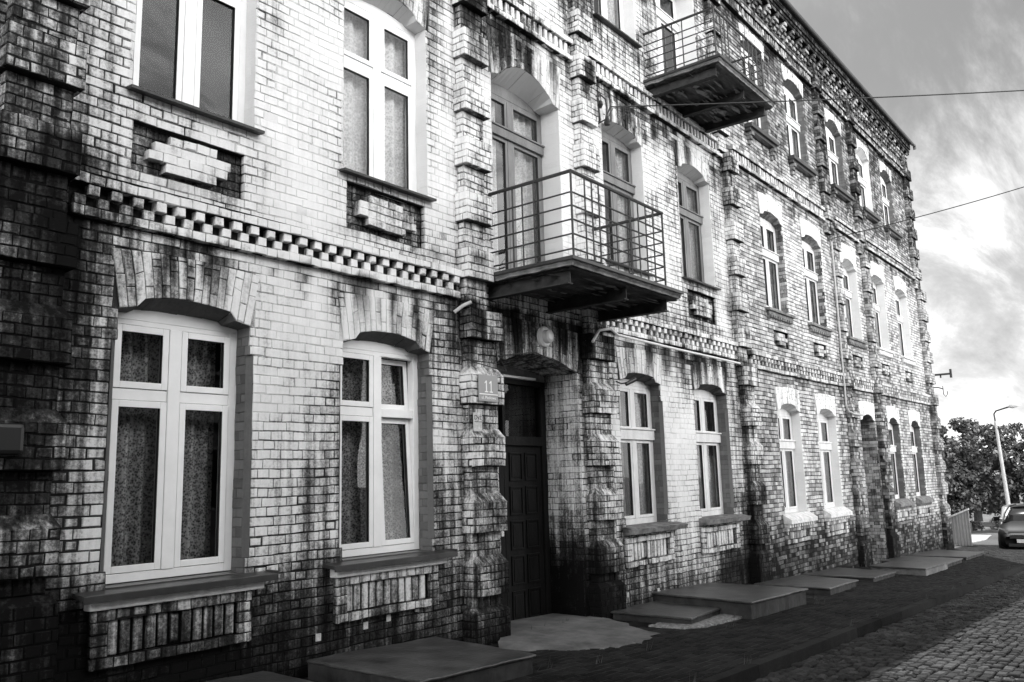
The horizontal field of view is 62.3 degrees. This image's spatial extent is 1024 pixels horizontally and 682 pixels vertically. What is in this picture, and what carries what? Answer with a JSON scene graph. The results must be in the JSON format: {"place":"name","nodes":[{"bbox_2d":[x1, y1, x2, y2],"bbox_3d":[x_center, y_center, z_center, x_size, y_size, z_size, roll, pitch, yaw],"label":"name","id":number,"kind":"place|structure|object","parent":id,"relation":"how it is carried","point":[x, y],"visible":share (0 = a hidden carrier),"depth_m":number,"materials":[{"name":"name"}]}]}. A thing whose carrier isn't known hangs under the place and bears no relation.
{"place":"outdoors","nodes":[
{"label":"outdoors","id":0,"kind":"place"},
{"bbox_2d":[304,544,1023,681],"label":"pavement","id":1,"kind":"structure","parent":0,"point":[677,655],"depth_m":9.78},
{"bbox_2d":[205,671,311,681],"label":"cellar cover","id":2,"kind":"object","parent":1,"relation":"on","point":[263,676],"visible":1,"depth_m":6.89,"materials":[{"name":"grey concrete"}]},
{"bbox_2d":[307,637,535,681],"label":"cellar cover","id":3,"kind":"object","parent":1,"relation":"on","point":[434,659],"visible":1,"depth_m":7.41,"materials":[{"name":"grey concrete"}]},
{"bbox_2d":[498,613,659,651],"bbox_3d":[0.659,3.410,9.899,2.072,0.105,2.538,-9,-12,38],"label":"doorstep","id":4,"kind":"object","parent":1,"relation":"on","point":[574,632],"visible":0.91,"depth_m":9.77,"materials":[{"name":"concrete"}]},
{"bbox_2d":[282,548,1020,681],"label":"weeds","id":5,"kind":"object","parent":1,"relation":"on","point":[816,602],"visible":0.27,"depth_m":10.70,"materials":[{"name":"grey"}]},
{"bbox_2d":[611,601,741,628],"bbox_3d":[2.284,3.737,11.432,1.494,0.300,2.167,-9,-12,38],"label":"cellar cover","id":6,"kind":"object","parent":1,"relation":"on","point":[659,614],"visible":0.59,"depth_m":11.04,"materials":[{"name":"grey concrete"}]},
{"bbox_2d":[652,582,807,618],"bbox_3d":[3.207,3.868,12.471,1.676,0.436,2.252,-9,-12,38],"label":"cellar cover","id":7,"kind":"object","parent":1,"relation":"on","point":[750,601],"visible":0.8,"depth_m":12.05,"materials":[{"name":"grey concrete"}]},
{"bbox_2d":[754,575,858,594],"bbox_3d":[5.435,4.435,15.211,1.331,0.330,2.303,-9,-12,38],"label":"cellar cover","id":8,"kind":"object","parent":1,"relation":"on","point":[817,585],"visible":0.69,"depth_m":14.73,"materials":[{"name":"grey concrete"}]},
{"bbox_2d":[802,567,895,581],"bbox_3d":[7.068,4.865,17.423,1.411,0.298,2.248,-9,-12,38],"label":"cellar cover","id":9,"kind":"object","parent":1,"relation":"on","point":[865,575],"visible":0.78,"depth_m":17.03,"materials":[{"name":"grey concrete"}]},
{"bbox_2d":[869,561,947,575],"bbox_3d":[8.786,5.067,18.684,1.202,0.357,2.282,-9,-12,38],"label":"cellar cover","id":10,"kind":"object","parent":1,"relation":"on","point":[921,568],"visible":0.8,"depth_m":18.18,"materials":[{"name":"concrete"}]},
{"bbox_2d":[881,556,962,566],"bbox_3d":[10.200,5.510,20.909,1.549,0.319,2.590,-9,-12,38],"label":"cellar cover","id":11,"kind":"object","parent":1,"relation":"on","point":[951,561],"visible":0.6,"depth_m":20.86,"materials":[{"name":"grey concrete"}]},
{"bbox_2d":[907,549,983,559],"bbox_3d":[12.222,6.018,23.600,1.494,0.337,3.425,-9,-12,38],"label":"cellar cover","id":12,"kind":"object","parent":1,"relation":"on","point":[966,555],"visible":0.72,"depth_m":23.20,"materials":[{"name":"grey concrete"}]},
{"bbox_2d":[307,493,1023,675],"bbox_3d":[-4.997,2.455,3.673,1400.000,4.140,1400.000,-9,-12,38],"label":"ground","id":13,"kind":"structure","parent":0,"point":[987,524],"depth_m":62.04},
{"bbox_2d":[0,0,776,681],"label":"tenement house","id":14,"kind":"structure","parent":13,"relation":"on","point":[284,284],"depth_m":8.74,"materials":[{"name":"brick"}]},
{"bbox_2d":[0,423,23,454],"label":"meter box","id":15,"kind":"object","parent":14,"relation":"attached to","point":[11,438],"visible":1,"depth_m":5.65,"materials":[{"name":"black plastic"}]},
{"bbox_2d":[73,299,278,611],"bbox_3d":[-2.826,0.877,7.038,0.707,2.417,1.650,-9,-12,38],"label":"window","id":16,"kind":"structure","parent":14,"relation":"in","point":[164,398],"depth_m":7.14,"materials":[{"name":"white"}]},
{"bbox_2d":[126,0,264,134],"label":"window","id":17,"kind":"structure","parent":14,"relation":"in","point":[189,13],"depth_m":7.67,"materials":[{"name":"white"}]},
{"bbox_2d":[317,331,457,577],"bbox_3d":[-1.398,1.125,8.797,0.687,2.419,1.670,-9,-12,38],"label":"window","id":18,"kind":"structure","parent":14,"relation":"in","point":[376,409],"depth_m":9.00,"materials":[{"name":"white"}]},
{"bbox_2d":[339,0,436,203],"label":"window","id":19,"kind":"structure","parent":14,"relation":"in","point":[384,119],"depth_m":9.60,"materials":[{"name":"white"}]},
{"bbox_2d":[473,412,481,430],"bbox_3d":[-0.391,0.924,9.629,0.014,0.220,0.140,-9,-12,38],"label":"paper notice","id":20,"kind":"object","parent":14,"relation":"attached to","point":[477,421],"visible":1,"depth_m":9.62,"materials":[{"name":"grey paper"}]},
{"bbox_2d":[478,374,497,401],"bbox_3d":[-0.272,0.545,9.730,0.016,0.305,0.340,-9,-12,38],"label":"house number sign","id":21,"kind":"object","parent":14,"relation":"attached to","point":[487,388],"visible":1,"depth_m":9.72,"materials":[{"name":"grey metal"}]},
{"bbox_2d":[464,354,587,620],"bbox_3d":[0.146,2.080,10.849,0.670,3.766,1.792,-9,-12,38],"label":"door","id":22,"kind":"structure","parent":14,"relation":"in","point":[532,592],"depth_m":11.40,"materials":[{"name":"wood"}]},
{"bbox_2d":[489,67,564,299],"bbox_3d":[0.041,-2.127,11.390,0.481,3.056,1.560,-9,-12,38],"label":"window","id":23,"kind":"structure","parent":14,"relation":"in","point":[515,92],"depth_m":11.82,"materials":[{"name":"grey wood"}]},
{"bbox_2d":[537,326,553,346],"bbox_3d":[0.453,-0.059,11.008,0.152,0.270,0.270,-9,-12,38],"label":"wall lamp","id":24,"kind":"object","parent":14,"relation":"attached to","point":[545,336],"visible":1,"depth_m":10.95,"materials":[{"name":"white glass"}]},
{"bbox_2d":[596,94,609,125],"bbox_3d":[1.374,-3.479,12.756,0.198,0.442,0.271,-3,-9,10],"label":"cable hook","id":25,"kind":"object","parent":14,"relation":"attached to","point":[606,120],"visible":1,"depth_m":12.74,"materials":[{"name":"metal"}]},
{"bbox_2d":[607,90,1023,115],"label":"overhead cable","id":26,"kind":"object","parent":25,"relation":"attached to","point":[801,100],"visible":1,"depth_m":13.45,"materials":[{"name":"black plastic"}]},
{"bbox_2d":[593,0,641,48],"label":"window","id":27,"kind":"structure","parent":14,"relation":"in","point":[618,15],"depth_m":14.27,"materials":[{"name":"white wood"}]},
{"bbox_2d":[616,377,636,385],"bbox_3d":[1.626,0.575,12.013,0.315,0.129,0.076,1,-10,-16],"label":"security camera","id":28,"kind":"object","parent":14,"relation":"attached to","point":[631,381],"visible":1,"depth_m":12.00,"materials":[{"name":"black plastic"}]},
{"bbox_2d":[600,122,654,276],"bbox_3d":[1.664,-2.236,13.331,0.450,2.340,1.330,-9,-12,38],"label":"window","id":29,"kind":"structure","parent":14,"relation":"in","point":[624,173],"depth_m":13.69,"materials":[{"name":"grey wood"}]},
{"bbox_2d":[612,373,687,534],"bbox_3d":[1.992,1.680,12.867,0.562,2.365,1.620,-9,-12,38],"label":"window","id":30,"kind":"structure","parent":14,"relation":"in","point":[643,432],"depth_m":13.17,"materials":[{"name":"white plastic"}]},
{"bbox_2d":[655,0,696,74],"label":"window","id":31,"kind":"structure","parent":14,"relation":"in","point":[679,9],"depth_m":16.25,"materials":[{"name":"white wood"}]},
{"bbox_2d":[676,164,720,290],"bbox_3d":[3.190,-2.059,15.261,0.470,2.197,1.360,-9,-12,38],"label":"window","id":32,"kind":"structure","parent":14,"relation":"in","point":[700,218],"depth_m":15.62,"materials":[{"name":"grey wood"}]},
{"bbox_2d":[681,384,750,524],"bbox_3d":[3.490,1.945,14.737,0.572,2.365,1.640,-9,-12,38],"label":"window","id":33,"kind":"structure","parent":14,"relation":"in","point":[719,437],"depth_m":15.04,"materials":[{"name":"white wood"}]},
{"bbox_2d":[664,0,954,581],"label":"tenement house","id":34,"kind":"structure","parent":13,"relation":"on","point":[853,468],"depth_m":20.61,"materials":[{"name":"brick"}]},
{"bbox_2d":[740,39,778,160],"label":"window","id":35,"kind":"structure","parent":34,"relation":"in","point":[757,128],"depth_m":18.51,"materials":[{"name":"white wood"}]},
{"bbox_2d":[758,211,795,324],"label":"window","id":36,"kind":"structure","parent":34,"relation":"in","point":[774,256],"depth_m":18.40,"materials":[{"name":"white wood"}]},
{"bbox_2d":[765,404,817,527],"bbox_3d":[5.708,2.545,17.470,0.510,2.481,1.470,-9,-12,38],"label":"window","id":37,"kind":"structure","parent":34,"relation":"in","point":[796,514],"depth_m":17.85,"materials":[{"name":"white wood"}]},
{"bbox_2d":[783,79,817,188],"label":"window","id":38,"kind":"structure","parent":34,"relation":"in","point":[795,123],"depth_m":20.57,"materials":[{"name":"white wood"}]},
{"bbox_2d":[801,235,832,337],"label":"window","id":39,"kind":"structure","parent":34,"relation":"in","point":[814,276],"depth_m":20.33,"materials":[{"name":"white wood"}]},
{"bbox_2d":[806,409,852,520],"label":"window","id":40,"kind":"structure","parent":34,"relation":"in","point":[833,510],"depth_m":19.68,"materials":[{"name":"white wood"}]},
{"bbox_2d":[824,120,853,212],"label":"window","id":41,"kind":"structure","parent":34,"relation":"in","point":[834,154],"depth_m":22.86,"materials":[{"name":"white wood"}]},
{"bbox_2d":[841,259,867,349],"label":"window","id":42,"kind":"structure","parent":34,"relation":"in","point":[855,339],"depth_m":22.54,"materials":[{"name":"white wood"}]},
{"bbox_2d":[836,414,887,563],"bbox_3d":[8.924,3.887,21.821,0.809,3.931,1.304,-9,-12,38],"label":"door","id":43,"kind":"structure","parent":34,"relation":"in","point":[878,537],"depth_m":22.17,"materials":[{"name":"wood"}]},
{"bbox_2d":[855,147,880,231],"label":"window","id":44,"kind":"structure","parent":34,"relation":"in","point":[866,202],"depth_m":24.89,"materials":[{"name":"white wood"}]},
{"bbox_2d":[870,275,894,358],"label":"window","id":45,"kind":"structure","parent":34,"relation":"in","point":[883,348],"depth_m":24.58,"materials":[{"name":"white wood"}]},
{"bbox_2d":[880,170,903,248],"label":"window","id":46,"kind":"structure","parent":34,"relation":"in","point":[890,230],"depth_m":26.77,"materials":[{"name":"white wood"}]},
{"bbox_2d":[878,418,913,509],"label":"window","id":47,"kind":"structure","parent":34,"relation":"in","point":[900,503],"depth_m":24.03,"materials":[{"name":"white wood"}]},
{"bbox_2d":[894,289,916,366],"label":"window","id":48,"kind":"structure","parent":34,"relation":"in","point":[901,304],"depth_m":26.54,"materials":[{"name":"white wood"}]},
{"bbox_2d":[909,421,933,505],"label":"window","id":49,"kind":"structure","parent":34,"relation":"in","point":[921,498],"depth_m":25.88,"materials":[{"name":"white wood"}]},
{"bbox_2d":[831,187,1023,240],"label":"overhead cable","id":50,"kind":"object","parent":34,"relation":"on","point":[927,214],"visible":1,"depth_m":20.48,"materials":[{"name":"black plastic"}]},
{"bbox_2d":[934,369,951,396],"bbox_3d":[14.334,1.411,28.109,0.670,0.852,0.716,-9,-12,38],"label":"cable bracket","id":51,"kind":"object","parent":34,"relation":"attached to","point":[950,372],"visible":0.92,"depth_m":27.88,"materials":[{"name":"metal"}]},
{"bbox_2d":[942,442,966,514],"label":"tree","id":52,"kind":"object","parent":13,"relation":"on","point":[950,475],"visible":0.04,"depth_m":42.89,"materials":[{"name":"grey plant"}]},
{"bbox_2d":[939,416,1009,530],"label":"tree","id":53,"kind":"object","parent":13,"relation":"on","point":[973,463],"visible":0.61,"depth_m":43.59,"materials":[{"name":"grey plant"}]},
{"bbox_2d":[944,426,1021,521],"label":"tree","id":54,"kind":"object","parent":13,"relation":"on","point":[978,516],"visible":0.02,"depth_m":57.66,"materials":[{"name":"grey plant"}]},
{"bbox_2d":[1005,422,1023,439],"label":"tree","id":55,"kind":"object","parent":13,"relation":"on","point":[1018,427],"visible":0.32,"depth_m":52.98,"materials":[{"name":"grey plant"}]},
{"bbox_2d":[752,571,1023,681],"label":"road","id":56,"kind":"structure","parent":0,"point":[922,650],"depth_m":9.46,"materials":[{"name":"grey stone"}]},
{"bbox_2d":[769,606,1022,681],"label":"roadbed","id":57,"kind":"structure","parent":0,"point":[951,649],"depth_m":8.93,"materials":[{"name":"stone"}]},
{"bbox_2d":[699,563,1023,681],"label":"kerb","id":58,"kind":"structure","parent":57,"relation":"on","point":[763,667],"depth_m":9.82,"materials":[{"name":"grey concrete"}]},
{"bbox_2d":[788,0,1023,446],"label":"sky","id":59,"kind":"structure","parent":0,"point":[970,147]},
{"bbox_2d":[954,535,990,545],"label":"path","id":60,"kind":"structure","parent":0,"point":[977,538],"depth_m":34.02,"materials":[{"name":"white concrete"}]},
{"bbox_2d":[954,527,998,547],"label":"yard","id":61,"kind":"structure","parent":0,"point":[993,538],"depth_m":37.53,"materials":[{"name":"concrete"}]},
{"bbox_2d":[949,508,972,545],"bbox_3d":[15.497,6.529,29.375,0.101,1.455,0.926,4,-11,-31],"label":"sheet fence","id":62,"kind":"object","parent":61,"relation":"on","point":[961,527],"visible":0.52,"depth_m":29.29,"materials":[{"name":"grey metal"}]},
{"bbox_2d":[970,422,1023,529],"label":"tree","id":63,"kind":"object","parent":61,"relation":"on","point":[1014,467],"visible":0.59,"depth_m":45.45,"materials":[{"name":"grey plant"}]},
{"bbox_2d":[988,403,1019,504],"bbox_3d":[22.293,5.844,37.820,0.350,6.073,1.533,3,-11,-28],"label":"street lamp","id":64,"kind":"object","parent":61,"relation":"on","point":[996,428],"visible":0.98,"depth_m":38.16,"materials":[{"name":"metal"}]},
{"bbox_2d":[999,504,1017,526],"bbox_3d":[20.957,7.356,34.307,1.640,1.380,3.725,-9,-12,38],"label":"parked van","id":65,"kind":"object","parent":61,"relation":"on","point":[1003,508],"visible":0.16,"depth_m":33.95,"materials":[{"name":"grey paint"}]},
{"bbox_2d":[994,504,1023,547],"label":"parked car","id":66,"kind":"object","parent":61,"relation":"on","point":[1011,531],"visible":0.92,"depth_m":27.27,"materials":[{"name":"black paint"}]}
]}

